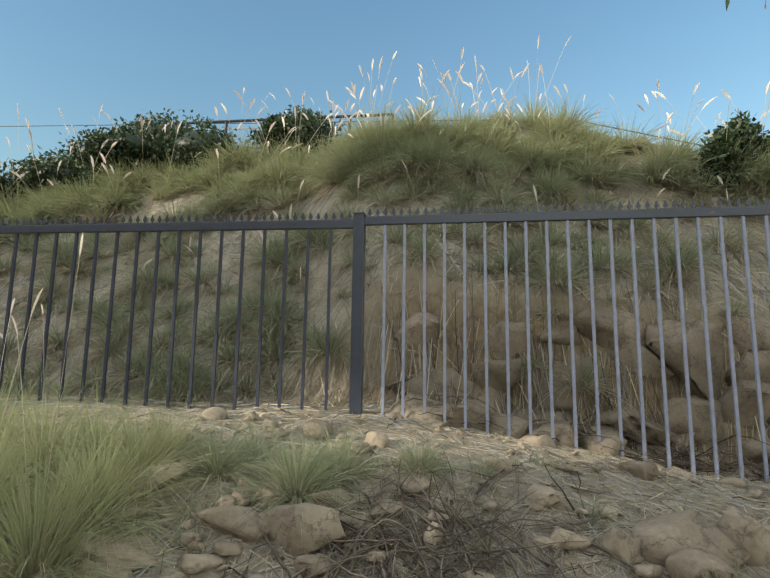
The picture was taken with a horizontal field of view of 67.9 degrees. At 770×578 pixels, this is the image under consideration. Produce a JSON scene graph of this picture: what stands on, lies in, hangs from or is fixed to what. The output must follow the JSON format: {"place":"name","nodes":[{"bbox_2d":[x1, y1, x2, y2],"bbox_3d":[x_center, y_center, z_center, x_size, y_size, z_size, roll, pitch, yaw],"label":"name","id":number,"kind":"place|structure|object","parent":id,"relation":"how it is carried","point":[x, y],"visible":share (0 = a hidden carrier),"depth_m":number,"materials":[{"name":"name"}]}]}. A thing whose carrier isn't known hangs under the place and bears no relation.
{"place":"outdoors","nodes":[
{"label":"outdoors","id":0,"kind":"place"},
{"bbox_2d":[0,117,704,145],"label":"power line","id":1,"kind":"object","parent":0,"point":[329,122],"visible":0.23,"depth_m":18.32,"materials":[{"name":"black metal"}]},
{"bbox_2d":[0,36,769,419],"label":"hillside grass","id":2,"kind":"structure","parent":0,"point":[378,154],"depth_m":5.16,"materials":[{"name":"green plant"}]},
{"bbox_2d":[0,121,769,577],"bbox_3d":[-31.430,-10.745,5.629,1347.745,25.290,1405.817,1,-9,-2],"label":"ground","id":3,"kind":"structure","parent":0,"point":[562,297],"depth_m":4.03,"materials":[{"name":"brown soil"}]},
{"bbox_2d":[0,148,123,199],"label":"shrub","id":4,"kind":"object","parent":3,"relation":"on","point":[48,167],"visible":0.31,"depth_m":6.65,"materials":[{"name":"green plant"}]},
{"bbox_2d":[67,146,146,180],"bbox_3d":[-3.320,-1.370,7.282,1.379,0.758,0.914,1,-9,-2],"label":"shrub","id":5,"kind":"object","parent":3,"relation":"on","point":[85,156],"depth_m":6.99,"materials":[{"name":"green plant"}]},
{"bbox_2d":[37,108,246,173],"bbox_3d":[-3.057,-1.808,7.497,2.722,1.306,1.699,1,-9,-2],"label":"shrub","id":6,"kind":"object","parent":3,"relation":"on","point":[188,142],"visible":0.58,"depth_m":7.00,"materials":[{"name":"green plant"}]},
{"bbox_2d":[163,113,393,148],"bbox_3d":[-2.094,-1.765,9.863,4.507,2.530,0.055,0,-9,7],"label":"guardrail","id":7,"kind":"object","parent":3,"relation":"on","point":[226,122],"visible":0.15,"depth_m":10.08,"materials":[{"name":"metal"}]},
{"bbox_2d":[245,105,345,157],"bbox_3d":[-1.073,-1.882,7.173,1.353,1.036,0.952,1,-9,-2],"label":"shrub","id":8,"kind":"object","parent":3,"relation":"on","point":[311,125],"visible":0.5,"depth_m":6.94,"materials":[{"name":"green plant"}]},
{"bbox_2d":[0,233,751,577],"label":"grass","id":9,"kind":"structure","parent":3,"relation":"on","point":[34,523],"depth_m":2.14,"materials":[{"name":"green plant"}]},
{"bbox_2d":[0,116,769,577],"bbox_3d":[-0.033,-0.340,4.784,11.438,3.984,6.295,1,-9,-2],"label":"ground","id":10,"kind":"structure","parent":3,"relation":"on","point":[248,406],"depth_m":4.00,"materials":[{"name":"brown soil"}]},
{"bbox_2d":[0,197,769,481],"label":"fence","id":11,"kind":"object","parent":3,"relation":"on","point":[359,222],"visible":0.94,"depth_m":3.50,"materials":[{"name":"metal"}]},
{"bbox_2d":[0,261,769,577],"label":"dead twigs","id":12,"kind":"object","parent":3,"relation":"on","point":[682,464],"visible":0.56,"depth_m":2.02,"materials":[{"name":"brown wood"}]},
{"bbox_2d":[1,406,769,577],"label":"rocks","id":13,"kind":"object","parent":3,"relation":"on","point":[688,542],"visible":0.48,"depth_m":1.99,"materials":[{"name":"beige stone"}]},
{"bbox_2d":[125,120,769,463],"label":"hillside rocks","id":14,"kind":"object","parent":3,"relation":"on","point":[698,378],"visible":0.38,"depth_m":3.73,"materials":[{"name":"brown stone"}]},
{"bbox_2d":[691,108,769,193],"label":"shrub","id":15,"kind":"object","parent":3,"relation":"on","point":[737,129],"visible":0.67,"depth_m":5.07,"materials":[{"name":"green plant"}]},
{"bbox_2d":[725,0,765,10],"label":"leaves","id":16,"kind":"object","parent":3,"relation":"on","point":[727,2],"visible":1,"depth_m":2.49,"materials":[{"name":"green plant"}]},
{"bbox_2d":[0,0,769,180],"label":"sky","id":17,"kind":"structure","parent":0,"point":[130,58],"materials":[{"name":"blue"}]}
]}

